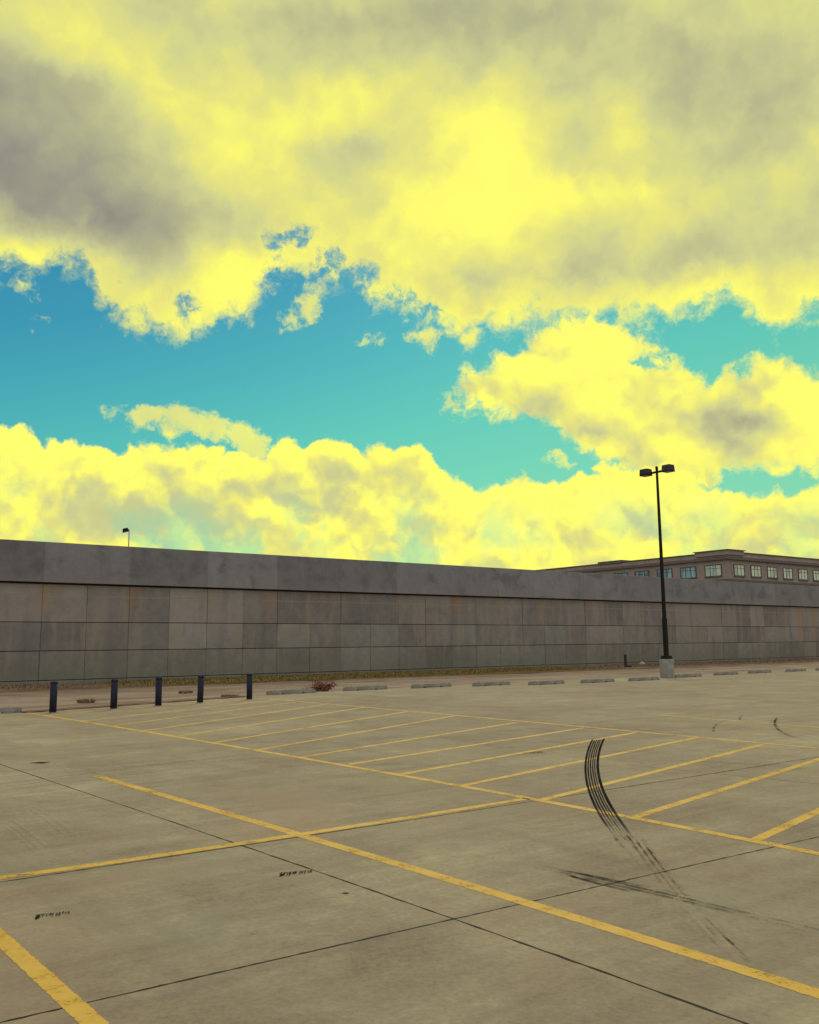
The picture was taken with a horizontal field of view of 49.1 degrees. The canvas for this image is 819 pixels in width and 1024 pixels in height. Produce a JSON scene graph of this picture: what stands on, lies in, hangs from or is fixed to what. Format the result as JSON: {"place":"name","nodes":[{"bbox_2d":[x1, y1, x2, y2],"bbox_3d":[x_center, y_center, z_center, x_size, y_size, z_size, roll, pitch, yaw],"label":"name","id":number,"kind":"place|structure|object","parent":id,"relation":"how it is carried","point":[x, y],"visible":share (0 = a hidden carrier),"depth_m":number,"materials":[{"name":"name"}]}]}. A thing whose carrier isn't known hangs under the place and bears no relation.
{"place":"outdoors","nodes":[
{"label":"outdoors","id":0,"kind":"place"},
{"bbox_2d":[22,696,243,711],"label":"curb","id":1,"kind":"structure","parent":0,"point":[125,704],"depth_m":24.68,"materials":[{"name":"concrete"}]},
{"bbox_2d":[0,669,818,1023],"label":"pavement","id":2,"kind":"structure","parent":0,"point":[130,927],"depth_m":6.92,"materials":[{"name":"concrete"}]},
{"bbox_2d":[35,911,68,918],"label":"pavement tyre marking","id":3,"kind":"object","parent":2,"relation":"on","point":[37,916],"visible":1,"depth_m":5.53,"materials":[{"name":"black rubber"}]},
{"bbox_2d":[49,681,57,712],"bbox_3d":[-8.827,4.586,22.226,0.200,0.767,0.200,0,-8,0],"label":"bollard","id":4,"kind":"object","parent":2,"relation":"on","point":[53,697],"visible":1,"depth_m":22.16,"materials":[{"name":"blue plastic"}]},
{"bbox_2d":[0,927,108,1023],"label":"pavement line marking","id":5,"kind":"object","parent":2,"relation":"on","point":[62,994],"visible":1,"depth_m":4.42,"materials":[{"name":"yellow paint"}]},
{"bbox_2d":[110,679,117,708],"bbox_3d":[-7.697,4.742,23.363,0.200,0.767,0.200,-1,-9,4],"label":"bollard","id":6,"kind":"object","parent":2,"relation":"on","point":[114,693],"visible":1,"depth_m":23.30,"materials":[{"name":"blue plastic"}]},
{"bbox_2d":[155,677,161,705],"bbox_3d":[-6.817,4.879,24.360,0.200,0.767,0.200,3,-8,-24],"label":"bollard","id":7,"kind":"object","parent":2,"relation":"on","point":[158,694],"visible":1,"depth_m":24.30,"materials":[{"name":"blue metal"}]},
{"bbox_2d":[46,698,294,715],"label":"pavement line marking","id":8,"kind":"object","parent":2,"relation":"on","point":[151,706],"visible":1,"depth_m":24.08,"materials":[{"name":"yellow paint"}]},
{"bbox_2d":[86,700,271,720],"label":"pavement line marking","id":9,"kind":"object","parent":2,"relation":"on","point":[171,711],"visible":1,"depth_m":22.24,"materials":[{"name":"yellow paint"}]},
{"bbox_2d":[197,675,203,702],"bbox_3d":[-5.938,5.034,25.479,0.200,0.767,0.200,-2,-9,11],"label":"bollard","id":10,"kind":"object","parent":2,"relation":"on","point":[200,690],"visible":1,"depth_m":25.41,"materials":[{"name":"blue metal"}]},
{"bbox_2d":[112,702,293,725],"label":"pavement line marking","id":11,"kind":"object","parent":2,"relation":"on","point":[198,714],"visible":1,"depth_m":21.21,"materials":[{"name":"yellow paint"}]},
{"bbox_2d":[144,704,326,730],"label":"pavement line marking","id":12,"kind":"object","parent":2,"relation":"on","point":[229,718],"visible":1,"depth_m":19.88,"materials":[{"name":"yellow paint"}]},
{"bbox_2d":[246,673,251,699],"bbox_3d":[-4.791,5.221,26.835,0.200,0.767,0.200,-8,-11,42],"label":"bollard","id":13,"kind":"object","parent":2,"relation":"on","point":[249,688],"visible":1,"depth_m":26.76,"materials":[{"name":"blue plastic"}]},
{"bbox_2d":[0,798,527,879],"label":"pavement line marking","id":14,"kind":"object","parent":2,"relation":"on","point":[236,843],"visible":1,"depth_m":7.51,"materials":[{"name":"yellow paint"}]},
{"bbox_2d":[180,707,364,735],"bbox_3d":[-2.684,4.547,19.662,0.122,0.001,7.537,-4,-9,23],"label":"pavement line marking","id":15,"kind":"object","parent":2,"relation":"on","point":[268,722],"visible":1,"depth_m":18.91,"materials":[{"name":"yellow paint"}]},
{"bbox_2d":[266,688,315,694],"bbox_3d":[-3.899,5.930,29.620,1.830,0.150,0.170,6,-11,-39],"label":"wheel stop","id":16,"kind":"object","parent":2,"relation":"on","point":[293,691],"visible":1,"depth_m":29.52,"materials":[{"name":"concrete"}]},
{"bbox_2d":[280,870,311,875],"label":"pavement tyre marking","id":17,"kind":"object","parent":2,"relation":"on","point":[281,874],"visible":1,"depth_m":6.51,"materials":[{"name":"black rubber"}]},
{"bbox_2d":[218,711,409,741],"bbox_3d":[-1.640,4.359,18.433,0.122,0.001,7.330,-5,-9,26],"label":"pavement line marking","id":18,"kind":"object","parent":2,"relation":"on","point":[309,727],"visible":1,"depth_m":17.71,"materials":[{"name":"yellow paint"}]},
{"bbox_2d":[257,716,452,749],"bbox_3d":[-0.676,4.163,17.141,0.122,0.001,7.106,-5,-9,28],"label":"pavement line marking","id":19,"kind":"object","parent":2,"relation":"on","point":[351,733],"visible":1,"depth_m":16.38,"materials":[{"name":"yellow paint"}]},
{"bbox_2d":[343,685,386,690],"bbox_3d":[-1.552,6.198,31.599,1.830,0.150,0.170,6,-11,-39],"label":"wheel stop","id":20,"kind":"object","parent":2,"relation":"on","point":[377,687],"visible":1,"depth_m":31.49,"materials":[{"name":"concrete"}]},
{"bbox_2d":[0,764,748,1023],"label":"pavement joint line","id":21,"kind":"object","parent":2,"relation":"on","point":[668,995],"visible":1,"depth_m":5.21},
{"bbox_2d":[301,722,513,756],"bbox_3d":[0.288,3.951,15.737,0.122,0.001,6.574,-6,-10,35],"label":"pavement line marking","id":22,"kind":"object","parent":2,"relation":"on","point":[403,740],"visible":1,"depth_m":15.07,"materials":[{"name":"yellow paint"}]},
{"bbox_2d":[2,757,815,881],"bbox_3d":[1.859,3.072,9.778,12.365,0.001,0.061,6,-10,-36],"label":"pavement joint line","id":23,"kind":"object","parent":2,"relation":"on","point":[355,828],"visible":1,"depth_m":7.92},
{"bbox_2d":[0,836,818,1022],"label":"pavement joint line","id":24,"kind":"object","parent":2,"relation":"on","point":[366,938],"visible":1,"depth_m":4.95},
{"bbox_2d":[23,712,818,854],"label":"pavement line marking","id":25,"kind":"object","parent":2,"relation":"on","point":[679,826],"visible":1,"depth_m":9.56,"materials":[{"name":"yellow paint"}]},
{"bbox_2d":[411,683,451,687],"bbox_3d":[0.811,6.390,33.060,1.830,0.150,0.170,6,-11,-38],"label":"wheel stop","id":26,"kind":"object","parent":2,"relation":"on","point":[431,685],"visible":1,"depth_m":32.96,"materials":[{"name":"concrete"}]},
{"bbox_2d":[93,775,818,998],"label":"pavement line marking","id":27,"kind":"object","parent":2,"relation":"on","point":[801,988],"visible":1,"depth_m":5.59,"materials":[{"name":"yellow paint"}]},
{"bbox_2d":[349,728,582,764],"bbox_3d":[1.254,3.795,14.725,0.122,0.001,6.438,-7,-11,40],"label":"pavement line marking","id":28,"kind":"object","parent":2,"relation":"on","point":[459,747],"visible":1,"depth_m":14.14,"materials":[{"name":"yellow paint"}]},
{"bbox_2d":[472,681,509,685],"bbox_3d":[3.117,6.522,34.104,1.830,0.150,0.170,6,-10,-37],"label":"wheel stop","id":29,"kind":"object","parent":2,"relation":"on","point":[491,683],"visible":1,"depth_m":33.98,"materials":[{"name":"concrete"}]},
{"bbox_2d":[400,732,636,773],"bbox_3d":[1.999,3.651,13.778,0.122,0.001,6.474,-7,-11,40],"label":"pavement line marking","id":30,"kind":"object","parent":2,"relation":"on","point":[512,754],"visible":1,"depth_m":13.15,"materials":[{"name":"yellow paint"}]},
{"bbox_2d":[528,680,564,684],"bbox_3d":[5.290,6.580,34.631,1.830,0.150,0.170,6,-10,-36],"label":"wheel stop","id":31,"kind":"object","parent":2,"relation":"on","point":[546,682],"visible":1,"depth_m":34.51,"materials":[{"name":"concrete"}]},
{"bbox_2d":[276,699,818,748],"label":"pavement line marking","id":32,"kind":"object","parent":2,"relation":"on","point":[577,726],"visible":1,"depth_m":17.21,"materials":[{"name":"yellow paint"}]},
{"bbox_2d":[462,737,697,785],"bbox_3d":[2.794,3.515,12.883,0.122,0.001,6.649,-8,-11,40],"label":"pavement line marking","id":33,"kind":"object","parent":2,"relation":"on","point":[501,777],"visible":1,"depth_m":12.09,"materials":[{"name":"yellow paint"}]},
{"bbox_2d":[580,678,614,682],"bbox_3d":[7.524,6.737,35.842,1.830,0.150,0.170,5,-10,-36],"label":"wheel stop","id":34,"kind":"object","parent":2,"relation":"on","point":[597,680],"visible":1,"depth_m":35.70,"materials":[{"name":"concrete"}]},
{"bbox_2d":[569,875,625,889],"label":"pavement tyre marking","id":35,"kind":"object","parent":2,"relation":"on","point":[594,882],"visible":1,"depth_m":6.19,"materials":[{"name":"black rubber"}]},
{"bbox_2d":[575,872,626,882],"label":"pavement tyre marking","id":36,"kind":"object","parent":2,"relation":"on","point":[597,876],"visible":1,"depth_m":6.32,"materials":[{"name":"black rubber"}]},
{"bbox_2d":[584,739,625,828],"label":"pavement tyre marking","id":37,"kind":"object","parent":2,"relation":"on","point":[586,769],"visible":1,"depth_m":10.38,"materials":[{"name":"black rubber"}]},
{"bbox_2d":[589,876,693,899],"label":"pavement tyre marking","id":38,"kind":"object","parent":2,"relation":"on","point":[644,888],"visible":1,"depth_m":5.98,"materials":[{"name":"black rubber"}]},
{"bbox_2d":[628,676,659,680],"bbox_3d":[9.725,6.913,37.180,1.830,0.150,0.170,6,-10,-36],"label":"wheel stop","id":39,"kind":"object","parent":2,"relation":"on","point":[643,678],"visible":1,"depth_m":37.06,"materials":[{"name":"concrete"}]},
{"bbox_2d":[541,744,762,799],"bbox_3d":[3.467,3.348,11.775,0.122,0.001,6.454,-8,-11,40],"label":"pavement line marking","id":40,"kind":"object","parent":2,"relation":"on","point":[623,779],"visible":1,"depth_m":11.21,"materials":[{"name":"yellow paint"}]},
{"bbox_2d":[639,464,674,677],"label":"lamp post","id":41,"kind":"object","parent":2,"relation":"on","point":[666,662],"visible":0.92,"depth_m":40.07,"materials":[{"name":"metal"}]},
{"bbox_2d":[675,673,701,677],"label":"wheel stop","id":42,"kind":"object","parent":2,"relation":"on","point":[686,675],"visible":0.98,"depth_m":40.10,"materials":[{"name":"concrete"}]},
{"bbox_2d":[629,758,818,816],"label":"pavement line marking","id":43,"kind":"object","parent":2,"relation":"on","point":[658,809],"visible":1,"depth_m":9.90,"materials":[{"name":"yellow paint"}]},
{"bbox_2d":[633,765,814,783],"bbox_3d":[3.883,3.244,11.077,2.627,0.001,0.028,-8,-11,44],"label":"pavement joint line","id":44,"kind":"object","parent":2,"relation":"on","point":[734,775],"visible":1,"depth_m":10.95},
{"bbox_2d":[713,671,737,674],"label":"wheel stop","id":45,"kind":"object","parent":2,"relation":"on","point":[726,673],"visible":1,"depth_m":42.33,"materials":[{"name":"concrete"}]},
{"bbox_2d":[664,715,818,727],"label":"pavement joint line","id":46,"kind":"object","parent":2,"relation":"on","point":[743,721],"visible":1,"depth_m":18.20,"materials":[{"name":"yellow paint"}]},
{"bbox_2d":[748,670,771,672],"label":"wheel stop","id":47,"kind":"object","parent":2,"relation":"on","point":[760,671],"visible":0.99,"depth_m":44.38,"materials":[{"name":"concrete"}]},
{"bbox_2d":[751,808,818,840],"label":"pavement line marking","id":48,"kind":"object","parent":2,"relation":"on","point":[784,826],"visible":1,"depth_m":8.01,"materials":[{"name":"yellow paint"}]},
{"bbox_2d":[785,668,805,671],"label":"wheel stop","id":49,"kind":"object","parent":2,"relation":"on","point":[794,670],"visible":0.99,"depth_m":45.94,"materials":[{"name":"concrete"}]},
{"bbox_2d":[0,662,818,713],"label":"dirt land","id":50,"kind":"structure","parent":0,"point":[32,700],"depth_m":35.74,"materials":[{"name":"brown soil"}]},
{"bbox_2d":[0,707,21,712],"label":"wheel stop","id":51,"kind":"object","parent":50,"relation":"on","point":[11,710],"visible":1,"depth_m":22.23,"materials":[{"name":"concrete"}]},
{"bbox_2d":[76,698,95,702],"bbox_3d":[-9.448,5.501,26.218,0.596,0.135,0.565,2,-9,-18],"label":"weed tuft","id":52,"kind":"object","parent":50,"relation":"on","point":[83,700],"visible":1,"depth_m":26.07,"materials":[{"name":"brown plant"}]},
{"bbox_2d":[178,690,192,693],"bbox_3d":[-7.649,6.135,30.644,0.538,0.122,0.523,0,-8,0],"label":"weed tuft","id":53,"kind":"object","parent":50,"relation":"on","point":[183,692],"visible":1,"depth_m":30.50,"materials":[{"name":"brown plant"}]},
{"bbox_2d":[221,694,239,697],"bbox_3d":[-5.658,5.772,28.214,0.681,0.110,0.577,0,-8,0],"label":"weed tuft","id":54,"kind":"object","parent":50,"relation":"on","point":[226,695],"visible":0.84,"depth_m":28.14,"materials":[{"name":"brown plant"}]},
{"bbox_2d":[302,679,337,690],"bbox_3d":[-3.123,6.048,31.331,1.287,0.418,0.850,0,-8,0],"label":"dead shrub","id":55,"kind":"object","parent":50,"relation":"on","point":[322,686],"visible":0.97,"depth_m":31.28,"materials":[{"name":"red plant"}]},
{"bbox_2d":[624,654,631,666],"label":"marker post","id":56,"kind":"object","parent":50,"relation":"on","point":[625,660],"visible":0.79,"depth_m":53.59,"materials":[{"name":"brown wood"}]},
{"bbox_2d":[0,659,818,692],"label":"bank terrain","id":57,"kind":"structure","parent":0,"point":[71,686],"depth_m":42.35,"materials":[{"name":"soil"}]},
{"bbox_2d":[80,666,606,685],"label":"grass","id":58,"kind":"structure","parent":57,"relation":"on","point":[301,677],"depth_m":42.72,"materials":[{"name":"dry grass"}]},
{"bbox_2d":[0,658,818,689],"bbox_3d":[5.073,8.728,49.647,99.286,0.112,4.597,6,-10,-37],"label":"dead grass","id":59,"kind":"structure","parent":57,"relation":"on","point":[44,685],"depth_m":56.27,"materials":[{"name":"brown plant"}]},
{"bbox_2d":[0,0,818,569],"label":"sky","id":60,"kind":"structure","parent":0,"point":[439,282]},
{"label":"ground","id":61,"kind":"structure","parent":0,"visible":0},
{"bbox_2d":[122,528,129,546],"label":"floodlight pole","id":62,"kind":"object","parent":61,"relation":"on","point":[125,530],"visible":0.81,"depth_m":85.52,"materials":[{"name":"metal"}]},
{"bbox_2d":[0,539,818,685],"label":"retaining wall","id":63,"kind":"structure","parent":61,"relation":"on","point":[72,613],"depth_m":46.45,"materials":[{"name":"concrete"}]},
{"bbox_2d":[540,549,818,585],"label":"office building","id":64,"kind":"structure","parent":61,"relation":"on","point":[734,565],"depth_m":131.79,"materials":[{"name":"concrete"}]},
{"bbox_2d":[614,572,627,574],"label":"window","id":65,"kind":"structure","parent":64,"relation":"in","point":[625,573],"depth_m":140.35,"materials":[{"name":"blue glass"}]},
{"bbox_2d":[635,570,648,576],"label":"window","id":66,"kind":"structure","parent":64,"relation":"in","point":[638,573],"depth_m":137.09,"materials":[{"name":"blue glass"}]},
{"bbox_2d":[657,568,671,577],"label":"window","id":67,"kind":"structure","parent":64,"relation":"in","point":[667,572],"depth_m":133.42,"materials":[{"name":"blue glass"}]},
{"bbox_2d":[680,566,696,578],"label":"window","id":68,"kind":"structure","parent":64,"relation":"in","point":[685,572],"depth_m":130.32,"materials":[{"name":"blue glass"}]},
{"bbox_2d":[704,564,722,577],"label":"window","id":69,"kind":"structure","parent":64,"relation":"in","point":[711,571],"depth_m":126.94,"materials":[{"name":"white glass"}]},
{"bbox_2d":[733,564,745,576],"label":"window","id":70,"kind":"structure","parent":64,"relation":"in","point":[739,570],"depth_m":126.54,"materials":[{"name":"grey glass"}]},
{"bbox_2d":[750,565,762,577],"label":"window","id":71,"kind":"structure","parent":64,"relation":"in","point":[755,570],"depth_m":128.91,"materials":[{"name":"grey glass"}]},
{"bbox_2d":[767,566,778,578],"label":"window","id":72,"kind":"structure","parent":64,"relation":"in","point":[772,573],"depth_m":131.24,"materials":[{"name":"grey glass"}]},
{"bbox_2d":[783,568,793,579],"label":"window","id":73,"kind":"structure","parent":64,"relation":"in","point":[787,572],"depth_m":133.65,"materials":[{"name":"grey glass"}]},
{"bbox_2d":[798,569,808,580],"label":"window","id":74,"kind":"structure","parent":64,"relation":"in","point":[802,573],"depth_m":135.99,"materials":[{"name":"grey glass"}]},
{"bbox_2d":[813,570,818,581],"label":"window","id":75,"kind":"structure","parent":64,"relation":"in","point":[815,572],"depth_m":138.06,"materials":[{"name":"grey glass"}]}
]}

